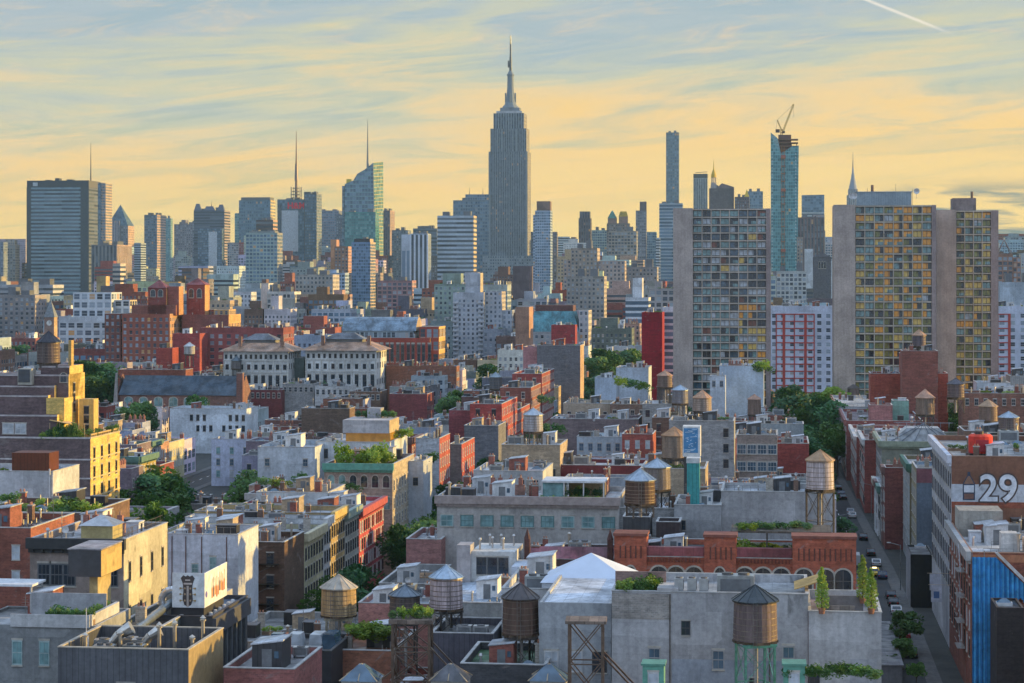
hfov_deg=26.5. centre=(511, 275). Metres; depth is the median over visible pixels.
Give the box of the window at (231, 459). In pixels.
[230,458,233,465]
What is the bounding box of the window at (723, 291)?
[721,289,728,293]
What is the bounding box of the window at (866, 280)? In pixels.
[865,279,873,284]
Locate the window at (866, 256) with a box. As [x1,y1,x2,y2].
[865,255,873,260]
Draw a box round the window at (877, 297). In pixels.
[875,295,882,300]
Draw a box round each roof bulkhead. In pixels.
[641,659,666,682]
[782,659,805,682]
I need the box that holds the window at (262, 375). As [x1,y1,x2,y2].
[261,374,264,383]
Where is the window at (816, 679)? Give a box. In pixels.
[809,674,819,682]
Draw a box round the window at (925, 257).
[923,255,930,260]
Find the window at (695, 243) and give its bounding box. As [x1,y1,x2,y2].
[694,242,700,247]
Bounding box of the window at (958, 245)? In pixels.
[957,244,963,248]
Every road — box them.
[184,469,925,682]
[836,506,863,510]
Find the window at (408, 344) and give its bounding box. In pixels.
[407,342,409,359]
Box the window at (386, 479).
[382,475,389,488]
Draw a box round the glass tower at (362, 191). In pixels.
[342,120,382,255]
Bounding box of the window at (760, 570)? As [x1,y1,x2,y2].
[754,566,772,573]
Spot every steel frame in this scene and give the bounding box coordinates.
[382,603,453,682]
[565,616,633,682]
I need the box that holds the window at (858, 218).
[856,216,863,220]
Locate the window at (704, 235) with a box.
[703,234,710,239]
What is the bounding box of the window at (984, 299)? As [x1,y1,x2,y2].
[983,298,989,302]
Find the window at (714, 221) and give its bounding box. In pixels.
[712,219,719,223]
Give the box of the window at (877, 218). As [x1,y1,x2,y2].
[875,216,882,220]
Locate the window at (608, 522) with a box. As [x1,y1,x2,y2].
[601,516,615,528]
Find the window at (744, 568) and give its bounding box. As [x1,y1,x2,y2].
[736,566,753,572]
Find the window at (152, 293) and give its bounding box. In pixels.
[150,289,155,296]
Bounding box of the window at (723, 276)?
[721,274,728,278]
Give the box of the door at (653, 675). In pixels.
[647,670,658,682]
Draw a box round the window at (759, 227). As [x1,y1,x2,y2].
[758,226,764,231]
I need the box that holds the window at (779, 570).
[772,567,790,573]
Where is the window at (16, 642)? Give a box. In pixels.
[11,638,22,666]
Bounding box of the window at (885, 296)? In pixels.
[884,295,892,300]
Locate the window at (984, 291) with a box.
[983,290,989,295]
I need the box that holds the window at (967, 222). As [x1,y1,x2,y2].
[965,220,972,225]
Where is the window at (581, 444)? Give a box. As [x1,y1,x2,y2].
[579,442,583,450]
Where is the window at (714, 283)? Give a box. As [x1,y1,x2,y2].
[712,281,719,286]
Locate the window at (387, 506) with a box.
[384,496,389,509]
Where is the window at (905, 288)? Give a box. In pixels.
[904,287,911,292]
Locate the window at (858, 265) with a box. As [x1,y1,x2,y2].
[856,263,863,268]
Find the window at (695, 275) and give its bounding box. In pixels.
[694,274,700,278]
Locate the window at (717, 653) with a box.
[712,648,724,670]
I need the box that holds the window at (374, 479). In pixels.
[371,475,378,488]
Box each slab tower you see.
[673,208,770,413]
[832,185,935,394]
[936,191,997,414]
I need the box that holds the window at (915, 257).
[913,255,920,260]
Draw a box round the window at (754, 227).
[748,226,755,231]
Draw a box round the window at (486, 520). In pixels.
[480,514,493,527]
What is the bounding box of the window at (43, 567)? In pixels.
[37,561,50,586]
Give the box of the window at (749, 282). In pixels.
[748,281,755,286]
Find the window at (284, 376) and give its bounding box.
[283,374,286,382]
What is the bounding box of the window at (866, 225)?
[865,224,873,228]
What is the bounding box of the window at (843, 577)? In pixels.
[833,568,852,589]
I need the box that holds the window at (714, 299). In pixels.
[712,297,719,301]
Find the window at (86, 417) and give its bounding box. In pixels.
[83,415,88,423]
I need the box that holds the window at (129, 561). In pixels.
[128,559,131,582]
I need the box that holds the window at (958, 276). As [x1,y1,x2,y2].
[957,275,963,279]
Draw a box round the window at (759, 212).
[758,211,764,215]
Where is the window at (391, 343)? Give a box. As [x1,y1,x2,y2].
[390,342,393,362]
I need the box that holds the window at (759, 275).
[758,274,764,278]
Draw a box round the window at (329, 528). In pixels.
[329,528,330,542]
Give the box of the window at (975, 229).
[974,228,980,232]
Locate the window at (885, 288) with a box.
[884,287,892,292]
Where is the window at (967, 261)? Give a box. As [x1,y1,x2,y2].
[965,259,972,263]
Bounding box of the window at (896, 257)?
[894,255,901,260]
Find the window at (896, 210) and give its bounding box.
[894,207,901,212]
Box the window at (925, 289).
[923,287,930,292]
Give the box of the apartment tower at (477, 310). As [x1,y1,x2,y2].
[453,273,514,357]
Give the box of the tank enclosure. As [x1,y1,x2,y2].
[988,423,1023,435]
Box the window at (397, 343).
[396,342,399,362]
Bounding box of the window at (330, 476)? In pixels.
[327,474,334,483]
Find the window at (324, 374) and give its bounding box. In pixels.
[323,373,326,382]
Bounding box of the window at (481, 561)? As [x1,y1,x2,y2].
[476,555,486,575]
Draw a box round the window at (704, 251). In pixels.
[703,250,710,254]
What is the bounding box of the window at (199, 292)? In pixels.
[197,288,201,297]
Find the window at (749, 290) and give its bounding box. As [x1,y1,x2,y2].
[748,289,755,293]
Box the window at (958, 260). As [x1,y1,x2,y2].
[957,259,963,263]
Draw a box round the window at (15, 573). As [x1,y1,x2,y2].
[11,570,19,578]
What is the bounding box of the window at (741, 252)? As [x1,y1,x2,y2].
[739,250,746,254]
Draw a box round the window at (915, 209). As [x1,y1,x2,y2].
[913,207,920,212]
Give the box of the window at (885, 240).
[884,239,892,244]
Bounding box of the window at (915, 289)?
[913,287,920,292]
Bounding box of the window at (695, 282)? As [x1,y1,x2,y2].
[694,281,700,286]
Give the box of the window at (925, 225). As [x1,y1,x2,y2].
[923,223,930,228]
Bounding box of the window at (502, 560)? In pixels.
[498,556,508,575]
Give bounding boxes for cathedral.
[113,373,250,431]
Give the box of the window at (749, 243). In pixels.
[748,242,755,246]
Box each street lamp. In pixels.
[861,482,871,519]
[887,542,900,589]
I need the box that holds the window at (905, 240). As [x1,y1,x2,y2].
[904,239,911,244]
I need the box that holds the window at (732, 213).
[730,211,737,215]
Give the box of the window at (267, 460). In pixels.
[264,458,269,466]
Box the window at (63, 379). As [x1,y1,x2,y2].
[59,372,67,382]
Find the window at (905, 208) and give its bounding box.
[904,207,911,212]
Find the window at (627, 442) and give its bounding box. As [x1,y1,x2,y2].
[625,440,629,448]
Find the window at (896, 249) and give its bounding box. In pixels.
[894,247,901,252]
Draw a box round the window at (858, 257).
[856,255,863,260]
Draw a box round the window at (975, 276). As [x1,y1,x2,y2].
[974,275,980,279]
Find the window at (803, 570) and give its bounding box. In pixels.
[794,567,813,588]
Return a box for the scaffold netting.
[972,550,1023,682]
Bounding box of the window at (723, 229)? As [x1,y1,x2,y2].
[721,227,728,231]
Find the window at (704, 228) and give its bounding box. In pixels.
[703,227,710,231]
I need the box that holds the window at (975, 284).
[974,283,980,287]
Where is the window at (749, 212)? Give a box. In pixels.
[748,211,755,215]
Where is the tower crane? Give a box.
[775,104,793,134]
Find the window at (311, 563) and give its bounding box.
[311,563,312,577]
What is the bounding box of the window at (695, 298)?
[694,297,700,301]
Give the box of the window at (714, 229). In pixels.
[712,227,719,231]
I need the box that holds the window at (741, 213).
[739,211,746,215]
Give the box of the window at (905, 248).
[904,247,911,252]
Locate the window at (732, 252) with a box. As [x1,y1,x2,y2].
[730,250,737,254]
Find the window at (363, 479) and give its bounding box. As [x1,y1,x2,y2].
[360,474,367,487]
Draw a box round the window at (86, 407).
[83,405,88,414]
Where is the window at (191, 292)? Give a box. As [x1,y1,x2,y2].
[189,288,193,297]
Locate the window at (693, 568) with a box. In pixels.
[685,565,703,572]
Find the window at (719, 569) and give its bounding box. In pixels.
[714,566,725,572]
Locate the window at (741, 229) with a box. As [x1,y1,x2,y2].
[739,227,746,231]
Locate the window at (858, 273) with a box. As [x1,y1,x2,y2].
[856,271,863,276]
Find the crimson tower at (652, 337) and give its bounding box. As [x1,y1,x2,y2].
[642,308,663,399]
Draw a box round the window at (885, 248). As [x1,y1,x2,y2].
[884,247,892,252]
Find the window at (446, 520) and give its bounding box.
[440,513,453,526]
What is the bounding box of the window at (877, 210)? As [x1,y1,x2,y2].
[875,208,882,212]
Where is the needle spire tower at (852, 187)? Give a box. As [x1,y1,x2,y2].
[847,162,857,204]
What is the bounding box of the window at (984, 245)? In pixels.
[983,244,989,248]
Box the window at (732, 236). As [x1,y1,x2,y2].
[730,234,737,239]
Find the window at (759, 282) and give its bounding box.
[758,281,764,286]
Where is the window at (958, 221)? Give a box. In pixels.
[957,220,963,225]
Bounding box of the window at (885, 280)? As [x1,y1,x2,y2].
[884,279,892,284]
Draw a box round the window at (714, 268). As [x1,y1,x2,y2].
[712,266,719,270]
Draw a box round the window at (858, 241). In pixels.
[856,239,863,244]
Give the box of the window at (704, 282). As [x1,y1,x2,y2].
[703,281,710,286]
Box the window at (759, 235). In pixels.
[758,234,764,239]
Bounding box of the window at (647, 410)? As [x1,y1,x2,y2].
[645,409,649,417]
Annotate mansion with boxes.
[220,333,303,387]
[302,333,391,388]
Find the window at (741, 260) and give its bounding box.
[739,258,746,262]
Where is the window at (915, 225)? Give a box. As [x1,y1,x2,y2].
[913,223,920,228]
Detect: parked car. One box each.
[835,484,841,489]
[837,490,844,494]
[839,494,846,499]
[846,508,853,513]
[848,512,856,517]
[858,533,867,539]
[866,548,875,555]
[871,558,880,566]
[877,571,887,578]
[885,590,896,598]
[887,597,898,605]
[890,605,901,613]
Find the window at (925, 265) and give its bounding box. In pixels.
[923,263,930,268]
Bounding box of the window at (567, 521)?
[560,515,574,528]
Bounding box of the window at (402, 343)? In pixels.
[401,342,403,362]
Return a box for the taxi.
[869,567,878,574]
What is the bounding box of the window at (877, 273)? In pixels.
[875,271,882,276]
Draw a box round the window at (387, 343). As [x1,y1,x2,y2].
[386,342,388,362]
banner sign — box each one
[928,584,941,601]
[930,573,948,589]
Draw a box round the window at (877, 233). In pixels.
[875,231,882,236]
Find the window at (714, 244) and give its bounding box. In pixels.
[712,242,719,246]
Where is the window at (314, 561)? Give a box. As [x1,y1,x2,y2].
[313,561,315,575]
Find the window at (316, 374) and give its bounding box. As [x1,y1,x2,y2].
[315,373,318,381]
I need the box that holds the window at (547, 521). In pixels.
[540,515,554,527]
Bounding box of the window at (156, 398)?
[154,396,162,406]
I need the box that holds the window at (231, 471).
[230,470,233,477]
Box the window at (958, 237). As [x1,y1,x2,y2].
[957,236,963,240]
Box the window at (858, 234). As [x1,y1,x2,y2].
[856,232,863,236]
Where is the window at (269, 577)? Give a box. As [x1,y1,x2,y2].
[266,574,273,588]
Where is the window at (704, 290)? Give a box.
[703,289,710,293]
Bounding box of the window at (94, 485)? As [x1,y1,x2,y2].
[93,483,95,494]
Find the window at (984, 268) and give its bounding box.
[983,267,989,271]
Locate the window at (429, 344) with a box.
[428,343,430,362]
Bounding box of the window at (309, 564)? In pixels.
[308,564,309,579]
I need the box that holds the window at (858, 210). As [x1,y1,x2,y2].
[856,208,863,212]
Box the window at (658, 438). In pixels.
[656,436,660,444]
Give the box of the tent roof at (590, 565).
[540,553,636,587]
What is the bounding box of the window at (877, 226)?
[875,224,882,228]
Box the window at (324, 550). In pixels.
[324,550,326,564]
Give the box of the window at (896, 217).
[894,215,901,220]
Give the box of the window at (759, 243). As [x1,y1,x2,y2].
[758,242,764,246]
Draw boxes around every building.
[0,239,26,278]
[0,276,5,280]
[0,279,63,295]
[0,287,46,336]
[0,337,10,348]
[0,340,119,497]
[0,346,14,370]
[0,450,79,502]
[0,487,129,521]
[0,494,74,608]
[0,578,130,682]
[8,365,40,371]
[11,332,43,351]
[15,351,26,369]
[21,282,49,307]
[22,263,26,278]
[25,508,167,614]
[28,347,67,369]
[49,301,63,310]
[50,296,63,300]
[56,311,64,336]
[57,608,223,682]
[58,305,72,315]
[59,292,136,342]
[60,339,92,350]
[62,357,132,370]
[64,295,72,307]
[64,340,104,350]
[74,343,104,361]
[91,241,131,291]
[94,281,112,291]
[95,261,115,280]
[96,276,109,291]
[98,399,115,418]
[98,413,149,431]
[100,402,130,409]
[101,286,114,291]
[102,419,145,437]
[105,280,184,361]
[111,401,122,406]
[113,263,125,285]
[115,284,147,304]
[118,362,192,385]
[120,434,163,460]
[120,436,150,451]
[120,445,158,473]
[120,458,142,502]
[122,431,184,476]
[127,273,133,278]
[127,281,164,291]
[128,399,168,432]
[128,446,136,451]
[130,506,178,524]
[131,434,168,460]
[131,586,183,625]
[133,358,155,365]
[134,363,154,367]
[146,266,159,279]
[146,276,158,280]
[146,429,195,474]
[155,595,250,682]
[156,343,179,367]
[156,457,173,474]
[167,513,327,608]
[167,515,258,621]
[169,283,186,313]
[170,258,192,280]
[170,400,257,452]
[172,327,207,373]
[173,256,174,280]
[175,251,189,268]
[175,276,185,282]
[178,266,212,275]
[182,268,208,278]
[182,278,240,332]
[183,491,233,521]
[185,268,213,297]
[185,500,334,581]
[193,371,221,375]
[194,493,348,576]
[200,321,293,368]
[202,364,222,372]
[204,369,222,375]
[207,274,238,294]
[210,297,238,309]
[211,286,241,305]
[211,428,325,485]
[213,266,216,273]
[217,266,244,287]
[223,630,322,682]
[224,402,268,429]
[227,588,231,594]
[228,242,238,265]
[228,494,362,566]
[233,306,249,325]
[234,292,256,305]
[238,249,245,282]
[238,283,260,300]
[239,242,243,254]
[242,450,257,474]
[244,236,245,254]
[244,301,263,325]
[244,477,283,500]
[244,490,387,590]
[246,429,291,452]
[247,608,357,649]
[248,383,256,388]
[249,474,323,491]
[250,383,284,417]
[253,424,300,436]
[256,475,345,503]
[257,432,323,481]
[258,522,304,611]
[259,420,300,429]
[261,283,300,308]
[264,296,296,326]
[264,323,309,333]
[265,411,300,424]
[271,630,349,682]
[280,273,294,290]
[282,377,321,417]
[283,251,298,259]
[283,256,300,263]
[283,262,294,281]
[283,298,304,322]
[285,426,332,438]
[290,261,304,266]
[290,262,323,274]
[294,316,340,333]
[294,319,333,326]
[294,329,332,356]
[294,353,304,381]
[295,269,338,293]
[295,303,307,315]
[296,294,307,302]
[300,297,307,308]
[301,399,354,433]
[306,259,326,269]
[308,287,347,315]
[311,305,356,323]
[315,378,356,405]
[315,407,407,462]
[316,261,325,266]
[321,252,330,263]
[322,246,330,254]
[322,440,413,574]
[323,392,362,406]
[326,262,330,269]
[330,270,348,293]
[331,240,351,272]
[332,304,359,316]
[333,323,342,326]
[334,290,351,299]
[334,392,370,406]
[336,300,364,316]
[342,317,444,364]
[343,619,415,682]
[349,273,382,293]
[349,403,368,416]
[350,384,387,410]
[357,302,375,316]
[358,581,429,666]
[371,310,392,316]
[376,250,387,272]
[376,302,393,316]
[377,276,415,308]
[378,260,385,272]
[378,267,391,279]
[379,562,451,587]
[386,360,459,410]
[388,256,391,267]
[389,386,433,420]
[390,296,426,317]
[390,379,424,392]
[390,662,430,682]
[396,311,410,316]
[399,416,441,424]
[399,418,441,433]
[402,380,430,390]
[406,380,439,414]
[406,524,445,563]
[407,426,423,456]
[408,454,432,528]
[411,370,447,399]
[414,288,421,308]
[414,314,427,325]
[416,426,449,510]
[421,297,433,325]
[422,280,442,296]
[427,364,465,390]
[429,414,448,432]
[429,534,526,656]
[431,252,436,279]
[431,317,452,357]
[433,409,448,418]
[433,616,501,675]
[434,273,464,319]
[434,473,624,570]
[438,354,478,364]
[441,362,472,370]
[445,340,446,357]
[448,382,461,394]
[449,401,473,442]
[450,353,493,364]
[450,434,474,484]
[453,355,481,370]
[460,368,478,387]
[460,637,550,682]
[461,389,498,406]
[464,384,503,393]
[464,414,505,467]
[466,379,475,388]
[470,393,516,440]
[473,453,552,484]
[474,388,499,400]
[477,356,497,377]
[482,371,511,388]
[483,280,510,309]
[483,281,510,283]
[483,324,506,355]
[493,267,512,295]
[496,332,514,357]
[498,343,531,373]
[499,366,519,376]
[500,375,540,411]
[501,430,567,476]
[501,550,558,641]
[511,296,516,309]
[512,363,553,423]
[513,266,532,298]
[515,306,532,346]
[517,291,549,306]
[517,399,529,435]
[523,346,536,368]
[523,528,613,565]
[533,283,542,297]
[533,305,591,344]
[536,295,558,304]
[537,338,583,413]
[538,286,561,300]
[539,575,614,682]
[546,340,591,358]
[550,408,641,455]
[551,321,576,343]
[552,282,566,300]
[554,384,560,413]
[554,400,556,413]
[557,249,570,289]
[558,237,570,255]
[559,301,566,304]
[561,450,647,476]
[563,239,585,253]
[563,240,625,289]
[563,394,615,414]
[565,466,629,485]
[567,269,606,319]
[576,310,596,327]
[577,425,621,455]
[579,449,647,458]
[592,318,633,357]
[592,448,636,457]
[593,316,619,326]
[595,371,619,400]
[599,271,608,287]
[600,256,630,264]
[607,281,631,303]
[607,303,623,318]
[607,346,641,354]
[608,227,637,259]
[610,397,643,414]
[611,571,808,682]
[613,520,856,589]
[614,340,641,350]
[616,361,651,400]
[619,318,640,344]
[620,255,644,266]
[620,493,676,537]
[621,424,655,458]
[622,304,624,318]
[622,512,651,537]
[625,278,650,344]
[626,259,658,287]
[640,451,708,496]
[642,394,686,428]
[644,281,663,296]
[649,281,672,310]
[652,407,701,451]
[656,386,668,399]
[656,517,681,537]
[662,302,672,392]
[669,409,735,477]
[674,484,721,537]
[708,469,751,481]
[708,475,766,485]
[708,477,749,488]
[710,370,725,416]
[717,413,745,422]
[719,358,763,417]
[721,472,832,539]
[735,421,746,433]
[735,434,735,470]
[736,421,777,477]
[738,414,769,420]
[747,413,803,435]
[749,406,793,420]
[769,477,805,482]
[771,271,776,287]
[771,272,775,303]
[771,297,797,305]
[771,300,831,394]
[776,288,812,302]
[777,263,805,302]
[777,431,807,438]
[777,434,808,472]
[777,467,805,477]
[794,299,828,305]
[794,574,881,682]
[807,298,831,305]
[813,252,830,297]
[825,238,831,259]
[830,392,869,462]
[831,260,831,297]
[835,495,836,532]
[839,408,922,479]
[848,420,918,498]
[857,424,943,512]
[868,366,899,402]
[868,397,892,419]
[871,473,880,531]
[872,422,958,475]
[873,478,880,535]
[875,483,880,540]
[880,458,902,549]
[880,460,897,544]
[891,397,908,419]
[900,344,937,425]
[900,447,931,555]
[906,543,931,607]
[911,457,931,550]
[928,427,1023,645]
[938,368,947,431]
[945,505,1023,682]
[958,384,1023,431]
[959,420,984,434]
[973,375,1009,389]
[981,422,1022,431]
[990,598,1023,682]
[998,234,1023,239]
[998,239,1020,281]
[998,240,1022,252]
[998,273,1023,305]
[998,301,1023,378]
[1004,233,1023,249]
[1006,367,1023,389]
[1010,250,1023,256]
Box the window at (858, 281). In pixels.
[856,279,863,284]
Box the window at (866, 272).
[865,271,873,276]
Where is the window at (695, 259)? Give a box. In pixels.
[694,258,700,262]
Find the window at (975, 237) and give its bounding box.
[974,236,980,240]
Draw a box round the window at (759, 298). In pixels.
[758,297,764,301]
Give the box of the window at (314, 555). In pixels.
[313,542,315,556]
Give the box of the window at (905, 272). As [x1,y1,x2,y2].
[904,271,911,276]
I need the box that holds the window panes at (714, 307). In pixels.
[694,305,764,403]
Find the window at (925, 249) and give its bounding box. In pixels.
[923,247,930,252]
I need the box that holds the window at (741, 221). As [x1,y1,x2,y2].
[739,219,746,223]
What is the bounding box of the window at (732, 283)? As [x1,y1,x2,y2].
[730,281,737,286]
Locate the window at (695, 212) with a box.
[694,211,700,215]
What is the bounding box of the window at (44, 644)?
[38,639,49,666]
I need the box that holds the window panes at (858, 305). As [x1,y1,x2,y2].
[856,303,930,394]
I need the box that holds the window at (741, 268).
[739,266,746,270]
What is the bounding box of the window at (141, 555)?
[140,554,142,576]
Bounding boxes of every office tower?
[0,242,7,280]
[6,240,18,280]
[27,178,97,295]
[90,154,111,244]
[112,205,133,246]
[134,243,145,280]
[144,213,165,280]
[166,216,172,280]
[174,220,191,257]
[192,201,229,265]
[235,197,274,241]
[246,230,282,283]
[256,217,277,230]
[277,134,303,260]
[304,191,321,263]
[322,209,341,246]
[336,213,341,245]
[345,209,378,249]
[352,237,375,308]
[383,208,394,255]
[392,227,410,279]
[401,231,430,287]
[413,225,436,255]
[437,211,476,281]
[453,188,488,270]
[531,232,532,255]
[533,201,552,291]
[553,232,557,289]
[579,211,591,242]
[592,227,606,255]
[607,211,629,255]
[636,202,646,266]
[647,232,656,266]
[656,238,659,279]
[659,200,682,280]
[666,131,678,202]
[693,172,707,208]
[735,190,748,208]
[748,188,762,208]
[797,237,802,270]
[798,214,824,270]
[802,195,823,216]
[804,249,812,287]
[1019,253,1023,272]
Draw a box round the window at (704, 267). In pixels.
[703,266,710,270]
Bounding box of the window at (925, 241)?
[923,239,930,244]
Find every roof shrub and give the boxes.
[0,491,21,504]
[47,499,70,509]
[47,505,62,511]
[58,504,72,511]
[60,495,87,508]
[69,504,90,511]
[71,499,90,511]
[89,502,104,509]
[255,476,270,485]
[269,477,293,487]
[290,471,307,482]
[340,481,363,492]
[343,623,364,634]
[351,628,370,639]
[353,629,387,640]
[354,619,382,631]
[359,620,389,635]
[368,626,390,642]
[370,625,390,636]
[393,428,405,438]
[399,427,414,436]
[417,451,438,460]
[536,394,554,403]
[551,422,567,434]
[614,376,627,387]
[623,378,645,387]
[633,380,653,391]
[751,359,769,368]
[752,362,775,373]
[781,668,791,677]
[804,662,821,677]
[805,664,833,679]
[805,668,817,676]
[814,661,837,677]
[823,661,846,676]
[835,661,853,676]
[835,664,865,678]
[843,664,870,675]
[854,663,881,677]
[863,669,883,679]
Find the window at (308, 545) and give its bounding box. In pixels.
[308,545,309,559]
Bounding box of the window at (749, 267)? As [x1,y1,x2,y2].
[748,266,755,270]
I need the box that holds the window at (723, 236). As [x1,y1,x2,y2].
[721,234,728,239]
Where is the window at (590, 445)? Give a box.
[588,442,592,450]
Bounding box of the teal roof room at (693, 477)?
[686,457,700,503]
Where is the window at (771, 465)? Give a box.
[767,461,777,471]
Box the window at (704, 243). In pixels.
[703,242,710,246]
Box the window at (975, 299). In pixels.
[974,298,980,302]
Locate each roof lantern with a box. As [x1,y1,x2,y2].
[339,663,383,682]
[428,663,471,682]
[527,663,567,682]
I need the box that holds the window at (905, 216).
[904,215,911,220]
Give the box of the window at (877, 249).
[875,247,882,252]
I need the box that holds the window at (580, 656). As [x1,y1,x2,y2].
[567,649,582,673]
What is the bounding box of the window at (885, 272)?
[884,271,892,276]
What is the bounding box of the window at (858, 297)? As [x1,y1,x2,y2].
[856,295,863,300]
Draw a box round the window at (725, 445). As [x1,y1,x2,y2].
[723,443,728,452]
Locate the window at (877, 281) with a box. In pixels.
[875,279,882,284]
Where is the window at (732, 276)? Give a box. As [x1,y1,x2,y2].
[730,274,737,278]
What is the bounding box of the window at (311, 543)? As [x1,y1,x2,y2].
[311,543,312,558]
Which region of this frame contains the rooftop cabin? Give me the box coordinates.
[67,540,122,604]
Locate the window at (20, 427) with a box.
[14,422,26,434]
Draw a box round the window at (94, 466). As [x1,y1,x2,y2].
[93,465,95,480]
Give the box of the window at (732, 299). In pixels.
[730,297,737,301]
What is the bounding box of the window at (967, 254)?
[965,252,972,256]
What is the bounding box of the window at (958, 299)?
[957,298,963,302]
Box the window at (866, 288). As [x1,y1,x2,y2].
[865,287,873,292]
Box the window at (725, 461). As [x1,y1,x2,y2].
[723,459,728,468]
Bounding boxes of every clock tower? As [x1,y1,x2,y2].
[44,300,57,336]
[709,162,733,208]
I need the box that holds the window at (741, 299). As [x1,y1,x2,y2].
[739,297,746,301]
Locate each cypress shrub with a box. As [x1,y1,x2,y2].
[814,567,829,613]
[856,555,869,603]
[864,568,878,613]
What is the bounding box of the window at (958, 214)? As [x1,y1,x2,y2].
[957,213,963,217]
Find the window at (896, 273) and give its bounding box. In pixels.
[894,271,901,276]
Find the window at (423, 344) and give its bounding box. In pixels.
[422,343,424,362]
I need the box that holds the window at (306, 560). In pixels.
[305,546,307,561]
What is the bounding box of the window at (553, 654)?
[543,649,558,667]
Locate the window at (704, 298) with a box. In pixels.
[703,297,710,301]
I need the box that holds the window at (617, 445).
[615,443,619,451]
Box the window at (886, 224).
[884,223,892,228]
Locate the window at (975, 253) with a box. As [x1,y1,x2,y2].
[974,252,980,256]
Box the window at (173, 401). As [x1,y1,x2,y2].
[168,397,177,406]
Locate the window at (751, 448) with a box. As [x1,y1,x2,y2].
[747,444,756,454]
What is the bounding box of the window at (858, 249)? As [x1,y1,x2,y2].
[856,247,863,252]
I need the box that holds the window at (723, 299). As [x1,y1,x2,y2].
[721,297,728,301]
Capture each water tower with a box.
[36,331,60,368]
[183,342,194,366]
[231,356,241,375]
[319,574,357,638]
[388,584,421,678]
[428,564,463,631]
[489,372,501,394]
[501,582,539,662]
[523,407,543,443]
[624,468,655,517]
[642,458,671,507]
[656,370,672,403]
[661,426,683,466]
[671,385,688,415]
[692,390,711,419]
[731,584,778,682]
[747,394,761,420]
[805,449,834,532]
[848,384,858,394]
[912,329,926,350]
[915,389,934,425]
[946,378,964,412]
[978,399,997,422]
[997,411,1019,430]
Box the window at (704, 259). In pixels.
[703,258,710,262]
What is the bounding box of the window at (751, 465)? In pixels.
[747,461,756,471]
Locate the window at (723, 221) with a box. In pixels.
[721,219,728,223]
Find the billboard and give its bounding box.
[171,562,226,615]
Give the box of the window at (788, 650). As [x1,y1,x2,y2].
[782,643,794,672]
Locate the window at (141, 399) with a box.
[139,396,147,401]
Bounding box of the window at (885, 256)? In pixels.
[884,255,892,260]
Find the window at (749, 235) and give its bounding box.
[748,234,755,239]
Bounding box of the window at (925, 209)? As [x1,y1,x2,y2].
[923,207,930,212]
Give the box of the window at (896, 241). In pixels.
[894,239,901,244]
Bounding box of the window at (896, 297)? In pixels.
[894,295,901,300]
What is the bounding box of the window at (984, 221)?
[983,220,989,225]
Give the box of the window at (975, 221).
[974,220,980,225]
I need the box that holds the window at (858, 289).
[856,287,863,292]
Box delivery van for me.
[856,552,860,565]
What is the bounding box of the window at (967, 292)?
[965,290,972,295]
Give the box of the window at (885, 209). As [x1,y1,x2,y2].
[884,208,892,212]
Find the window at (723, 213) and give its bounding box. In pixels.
[721,211,728,215]
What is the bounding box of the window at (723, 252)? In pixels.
[721,250,728,254]
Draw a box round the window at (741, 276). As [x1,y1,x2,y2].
[739,274,746,278]
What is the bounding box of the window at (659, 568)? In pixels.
[650,565,667,571]
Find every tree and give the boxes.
[11,346,26,353]
[12,344,31,352]
[74,360,105,375]
[85,373,112,397]
[85,375,98,397]
[86,361,124,378]
[88,379,112,401]
[97,371,117,403]
[114,405,141,419]
[120,489,156,505]
[129,401,154,426]
[130,501,175,528]
[134,472,161,501]
[135,404,159,431]
[143,473,180,497]
[144,469,161,477]
[144,487,194,520]
[145,495,182,524]
[146,463,184,483]
[150,475,184,491]
[165,473,196,503]
[186,394,209,405]
[223,477,256,503]
[234,469,257,483]
[296,575,357,611]
[317,567,371,610]
[345,563,384,593]
[375,523,417,568]
[384,528,414,563]
[399,520,436,529]
[411,515,436,525]
[427,511,436,520]
[431,494,437,517]
[432,484,451,510]
[434,396,460,412]
[445,390,463,406]
[471,363,501,388]
[475,457,501,468]
[535,423,549,438]
[584,356,614,374]
[584,363,603,377]
[584,375,597,392]
[584,377,594,394]
[584,391,592,399]
[585,348,618,374]
[607,354,624,374]
[614,350,640,364]
[616,348,641,364]
[768,402,812,411]
[769,388,808,408]
[771,384,802,405]
[775,393,818,419]
[780,408,816,424]
[804,424,820,443]
[804,429,819,442]
[806,399,847,443]
[808,392,821,407]
[808,437,831,454]
[809,395,840,410]
[809,445,837,482]
[810,404,829,421]
[818,421,843,470]
[820,386,850,412]
[820,428,845,475]
[836,516,857,532]
[889,610,924,637]
[891,638,917,669]
[905,662,927,682]
[948,403,957,431]
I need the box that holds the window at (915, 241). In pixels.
[913,239,920,244]
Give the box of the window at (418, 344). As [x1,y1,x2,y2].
[417,343,420,362]
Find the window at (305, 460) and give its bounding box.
[302,458,307,466]
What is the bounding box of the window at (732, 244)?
[730,242,737,246]
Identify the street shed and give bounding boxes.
[881,621,903,682]
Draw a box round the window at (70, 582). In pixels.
[63,562,75,587]
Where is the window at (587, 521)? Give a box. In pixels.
[581,515,594,528]
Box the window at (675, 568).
[667,565,684,571]
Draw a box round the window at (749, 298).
[748,297,755,301]
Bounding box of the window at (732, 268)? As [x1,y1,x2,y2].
[730,266,737,270]
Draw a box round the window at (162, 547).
[161,545,164,566]
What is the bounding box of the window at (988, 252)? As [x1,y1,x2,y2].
[983,251,989,256]
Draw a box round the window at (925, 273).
[923,271,930,276]
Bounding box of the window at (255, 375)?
[254,374,257,383]
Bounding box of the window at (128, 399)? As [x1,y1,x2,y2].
[123,396,132,406]
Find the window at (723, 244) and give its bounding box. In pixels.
[721,242,728,246]
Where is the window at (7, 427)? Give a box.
[2,422,14,434]
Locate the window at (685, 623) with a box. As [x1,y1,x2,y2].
[681,619,690,636]

